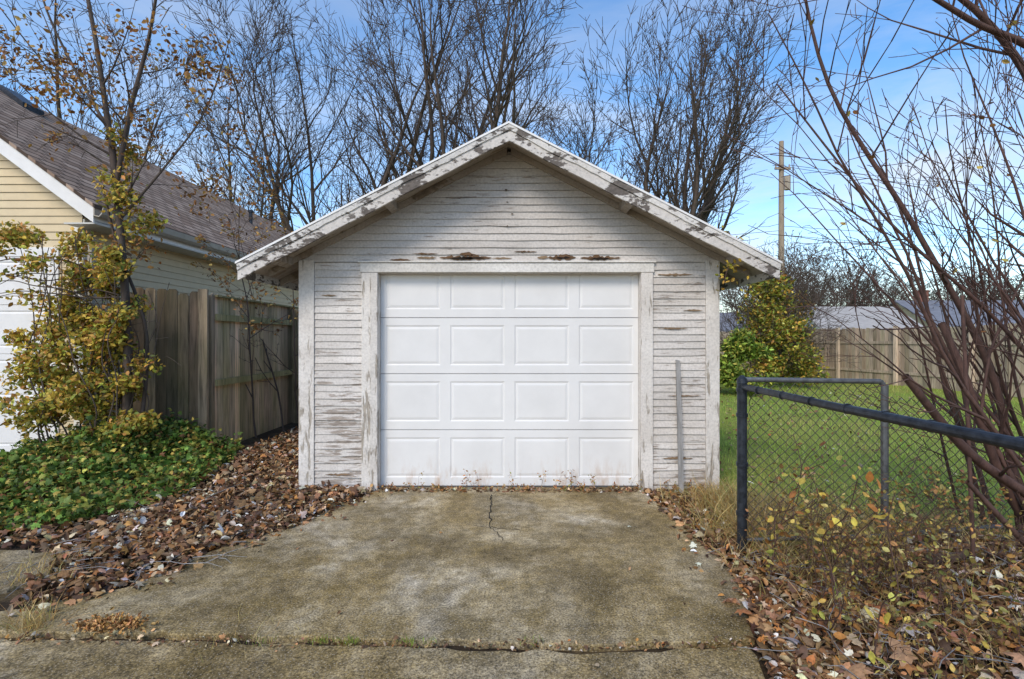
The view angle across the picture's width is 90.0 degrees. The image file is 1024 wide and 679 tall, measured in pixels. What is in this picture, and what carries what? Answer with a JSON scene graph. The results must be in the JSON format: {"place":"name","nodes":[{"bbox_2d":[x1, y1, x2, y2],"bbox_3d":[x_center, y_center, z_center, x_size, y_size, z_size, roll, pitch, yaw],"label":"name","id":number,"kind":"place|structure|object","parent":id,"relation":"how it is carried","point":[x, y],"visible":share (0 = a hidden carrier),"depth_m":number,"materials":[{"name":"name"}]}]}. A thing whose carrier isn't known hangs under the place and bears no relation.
{"place":"outdoors","nodes":[
{"label":"outdoors","id":0,"kind":"place"},
{"bbox_2d":[0,487,764,678],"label":"concrete driveway","id":1,"kind":"structure","parent":0,"point":[499,567],"depth_m":2.92,"materials":[{"name":"grey concrete"}]},
{"bbox_2d":[246,633,543,648],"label":"weeds","id":2,"kind":"object","parent":1,"relation":"on","point":[354,641],"visible":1,"depth_m":2.53,"materials":[{"name":"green plant"}]},
{"bbox_2d":[377,469,703,490],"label":"dry weeds","id":3,"kind":"object","parent":1,"relation":"on","point":[526,487],"depth_m":5.08,"materials":[{"name":"beige plant"}]},
{"bbox_2d":[0,375,1023,678],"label":"ground","id":4,"kind":"structure","parent":0,"point":[6,599],"depth_m":6.14,"materials":[{"name":"plant"}]},
{"bbox_2d":[0,122,180,455],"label":"climbing vine","id":5,"kind":"object","parent":4,"relation":"on","point":[104,337],"visible":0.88,"depth_m":5.87,"materials":[{"name":"yellow plant"}]},
{"bbox_2d":[0,408,244,536],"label":"ivy ground cover","id":6,"kind":"object","parent":4,"relation":"on","point":[20,469],"visible":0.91,"depth_m":5.15,"materials":[{"name":"green plant"}]},
{"bbox_2d":[0,0,251,172],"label":"bare tree","id":7,"kind":"object","parent":4,"relation":"on","point":[58,114],"visible":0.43,"depth_m":25.47,"materials":[{"name":"brown plant"}]},
{"bbox_2d":[0,0,253,434],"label":"bare tree","id":8,"kind":"object","parent":4,"relation":"on","point":[106,120],"visible":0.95,"depth_m":5.99,"materials":[{"name":"brown plant"}]},
{"bbox_2d":[86,208,248,427],"bbox_3d":[-5.423,-0.085,12.990,0.505,3.170,13.020,0,0,0],"label":"gutter","id":9,"kind":"object","parent":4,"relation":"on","point":[177,235],"visible":0.28,"depth_m":7.86,"materials":[{"name":"white metal"}]},
{"bbox_2d":[130,288,298,447],"bbox_3d":[-4.071,0.429,13.429,1.168,2.242,13.322,0,0,5],"label":"wooden fence","id":10,"kind":"object","parent":4,"relation":"on","point":[208,379],"visible":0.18,"depth_m":7.12,"materials":[{"name":"brown wood"}]},
{"bbox_2d":[188,125,298,437],"bbox_3d":[-3.570,-0.749,7.902,2.372,4.504,2.924,0,0,-34],"label":"sapling","id":11,"kind":"object","parent":4,"relation":"on","point":[262,236],"visible":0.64,"depth_m":7.82,"materials":[{"name":"brown plant"}]},
{"bbox_2d":[158,0,370,229],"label":"bare tree","id":12,"kind":"object","parent":4,"relation":"on","point":[228,150],"visible":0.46,"depth_m":27.32,"materials":[{"name":"brown plant"}]},
{"bbox_2d":[148,0,518,231],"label":"bare tree","id":13,"kind":"object","parent":4,"relation":"on","point":[281,172],"visible":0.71,"depth_m":25.15,"materials":[{"name":"brown plant"}]},
{"bbox_2d":[276,0,581,209],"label":"bare tree","id":14,"kind":"object","parent":4,"relation":"on","point":[428,88],"visible":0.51,"depth_m":25.75,"materials":[{"name":"brown plant"}]},
{"bbox_2d":[273,0,658,194],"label":"bare tree","id":15,"kind":"object","parent":4,"relation":"on","point":[497,111],"visible":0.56,"depth_m":23.22,"materials":[{"name":"brown plant"}]},
{"bbox_2d":[235,121,782,492],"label":"wooden garage","id":16,"kind":"structure","parent":4,"relation":"on","point":[496,305],"depth_m":5.12,"materials":[{"name":"white wood"}]},
{"bbox_2d":[381,275,637,484],"bbox_3d":[-0.025,0.348,5.212,2.616,2.278,0.015,0,0,0],"label":"garage door","id":17,"kind":"structure","parent":16,"relation":"in","point":[458,351],"depth_m":5.21,"materials":[{"name":"paint"}]},
{"bbox_2d":[715,225,748,290],"bbox_3d":[2.120,-0.807,4.917,0.291,0.722,0.679,0,0,26],"label":"eave vine","id":18,"kind":"object","parent":16,"relation":"attached to","point":[729,264],"visible":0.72,"depth_m":4.77,"materials":[{"name":"yellow plant"}]},
{"bbox_2d":[0,387,1023,678],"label":"leaf litter","id":19,"kind":"object","parent":4,"relation":"on","point":[180,529],"visible":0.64,"depth_m":3.27,"materials":[{"name":"brown plant"}]},
{"bbox_2d":[0,465,1023,678],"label":"dry grass tufts","id":20,"kind":"object","parent":4,"relation":"on","point":[727,503],"visible":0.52,"depth_m":3.42,"materials":[{"name":"brown plant"}]},
{"bbox_2d":[518,15,670,187],"bbox_3d":[4.136,-8.800,34.931,11.293,20.830,18.023,0,0,-38],"label":"bare tree","id":21,"kind":"object","parent":4,"relation":"on","point":[602,130],"visible":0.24,"depth_m":30.14,"materials":[{"name":"brown plant"}]},
{"bbox_2d":[528,0,821,240],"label":"bare tree","id":22,"kind":"object","parent":4,"relation":"on","point":[708,193],"visible":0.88,"depth_m":26.82,"materials":[{"name":"brown plant"}]},
{"bbox_2d":[675,360,683,492],"bbox_3d":[1.653,0.865,5.048,0.045,1.330,0.135,0,0,0],"label":"wooden plank","id":23,"kind":"object","parent":4,"relation":"on","point":[679,432],"visible":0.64,"depth_m":5.04,"materials":[{"name":"grey wood"}]},
{"bbox_2d":[720,325,783,396],"bbox_3d":[6.329,0.567,14.274,2.073,1.942,1.807,0,0,-41],"label":"evergreen shrub","id":24,"kind":"object","parent":4,"relation":"on","point":[740,348],"visible":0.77,"depth_m":14.01,"materials":[{"name":"green plant"}]},
{"bbox_2d":[774,141,790,313],"bbox_3d":[12.111,-3.650,22.973,0.704,10.500,0.343,0,0,8],"label":"utility pole","id":25,"kind":"object","parent":4,"relation":"on","point":[782,187],"visible":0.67,"depth_m":22.90,"materials":[{"name":"brown wood"}]},
{"bbox_2d":[733,165,1023,249],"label":"power lines","id":26,"kind":"object","parent":25,"relation":"attached to","point":[868,231],"visible":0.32,"depth_m":22.97,"materials":[{"name":"paint"}]},
{"bbox_2d":[747,290,819,383],"bbox_3d":[9.700,-0.089,18.128,2.664,3.315,2.134,0,0,0],"label":"yellowing shrub","id":27,"kind":"object","parent":4,"relation":"on","point":[757,363],"visible":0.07,"depth_m":17.89,"materials":[{"name":"green plant"}]},
{"bbox_2d":[720,236,869,386],"bbox_3d":[9.671,-0.672,17.439,8.543,5.776,5.655,0,0,-26],"label":"yellowing shrub","id":28,"kind":"object","parent":4,"relation":"on","point":[770,327],"visible":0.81,"depth_m":15.64,"materials":[{"name":"green plant"}]},
{"bbox_2d":[787,323,816,370],"bbox_3d":[11.169,0.270,19.970,1.339,2.208,1.589,0,0,44],"label":"yellowing shrub","id":29,"kind":"object","parent":4,"relation":"on","point":[808,343],"visible":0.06,"depth_m":19.85,"materials":[{"name":"green plant"}]},
{"bbox_2d":[757,434,911,671],"bbox_3d":[1.590,1.028,2.707,0.226,1.012,1.227,0,0,0],"label":"fence vine","id":30,"kind":"object","parent":4,"relation":"on","point":[869,476],"visible":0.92,"depth_m":2.51,"materials":[{"name":"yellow plant"}]},
{"bbox_2d":[682,0,1023,568],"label":"bare shrub","id":31,"kind":"object","parent":4,"relation":"on","point":[998,466],"visible":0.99,"depth_m":3.23,"materials":[{"name":"brown plant"}]},
{"bbox_2d":[717,376,1023,546],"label":"lawn grass","id":32,"kind":"structure","parent":4,"relation":"on","point":[905,456],"depth_m":7.47,"materials":[{"name":"green plant"}]},
{"bbox_2d":[720,323,1023,397],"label":"wooden fence","id":33,"kind":"object","parent":4,"relation":"on","point":[891,346],"visible":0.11,"depth_m":17.28,"materials":[{"name":"brown wood"}]},
{"bbox_2d":[720,230,1023,312],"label":"distant trees","id":34,"kind":"object","parent":4,"relation":"on","point":[869,284],"visible":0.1,"depth_m":54.23,"materials":[{"name":"brown plant"}]},
{"bbox_2d":[736,375,1023,553],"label":"chain link fence","id":35,"kind":"object","parent":4,"relation":"on","point":[884,416],"visible":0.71,"depth_m":3.60,"materials":[{"name":"metal"}]},
{"bbox_2d":[744,438,1023,678],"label":"bramble weeds","id":36,"kind":"object","parent":4,"relation":"on","point":[881,549],"visible":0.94,"depth_m":2.80,"materials":[{"name":"brown plant"}]},
{"bbox_2d":[896,303,938,327],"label":"walls","id":37,"kind":"structure","parent":4,"relation":"on","point":[909,313],"depth_m":45.50,"materials":[{"name":"beige plastic"}]},
{"bbox_2d":[889,300,1023,326],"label":"roof","id":38,"kind":"structure","parent":37,"relation":"on","point":[935,311],"depth_m":45.10,"materials":[{"name":"grey metal"}]},
{"bbox_2d":[915,290,929,301],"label":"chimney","id":39,"kind":"object","parent":38,"relation":"on","point":[927,292],"visible":0.18,"depth_m":46.70,"materials":[{"name":"brick"}]},
{"bbox_2d":[925,551,1023,562],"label":"fallen branch","id":40,"kind":"object","parent":4,"relation":"on","point":[951,554],"visible":0.28,"depth_m":3.00,"materials":[{"name":"brown wood"}]},
{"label":"walls","id":41,"kind":"object","parent":4,"relation":"on","visible":0},
{"bbox_2d":[789,307,922,332],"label":"roof","id":42,"kind":"structure","parent":41,"relation":"on","point":[864,322],"depth_m":41.48,"materials":[{"name":"grey metal"}]},
{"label":"walls","id":43,"kind":"object","parent":4,"relation":"on","visible":0},
{"bbox_2d":[720,313,747,331],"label":"roof","id":44,"kind":"structure","parent":43,"relation":"on","point":[722,321],"depth_m":53.21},
{"bbox_2d":[0,0,1023,312],"label":"sky","id":45,"kind":"structure","parent":0,"point":[936,83],"materials":[{"name":"blue"}]},
{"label":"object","id":46,"kind":"object","parent":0,"visible":0},
{"bbox_2d":[0,138,238,437],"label":"trim","id":47,"kind":"structure","parent":46,"relation":"attached to","point":[51,183],"depth_m":6.77,"materials":[{"name":"white wood"}]},
{"bbox_2d":[0,256,48,451],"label":"garage door","id":48,"kind":"structure","parent":47,"relation":"attached to","point":[14,317],"depth_m":6.78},
{"bbox_2d":[0,91,289,253],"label":"roof","id":49,"kind":"structure","parent":46,"relation":"on","point":[65,168],"depth_m":8.90,"materials":[{"name":"grey"}]},
{"bbox_2d":[0,84,252,224],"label":"roof vents","id":50,"kind":"object","parent":49,"relation":"on","point":[19,99],"visible":0.85,"depth_m":8.72,"materials":[{"name":"grey metal"}]},
{"bbox_2d":[0,154,298,437],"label":"siding","id":51,"kind":"object","parent":46,"relation":"attached to","point":[24,196],"visible":0.07,"depth_m":7.30,"materials":[{"name":"beige plastic"}]}
]}

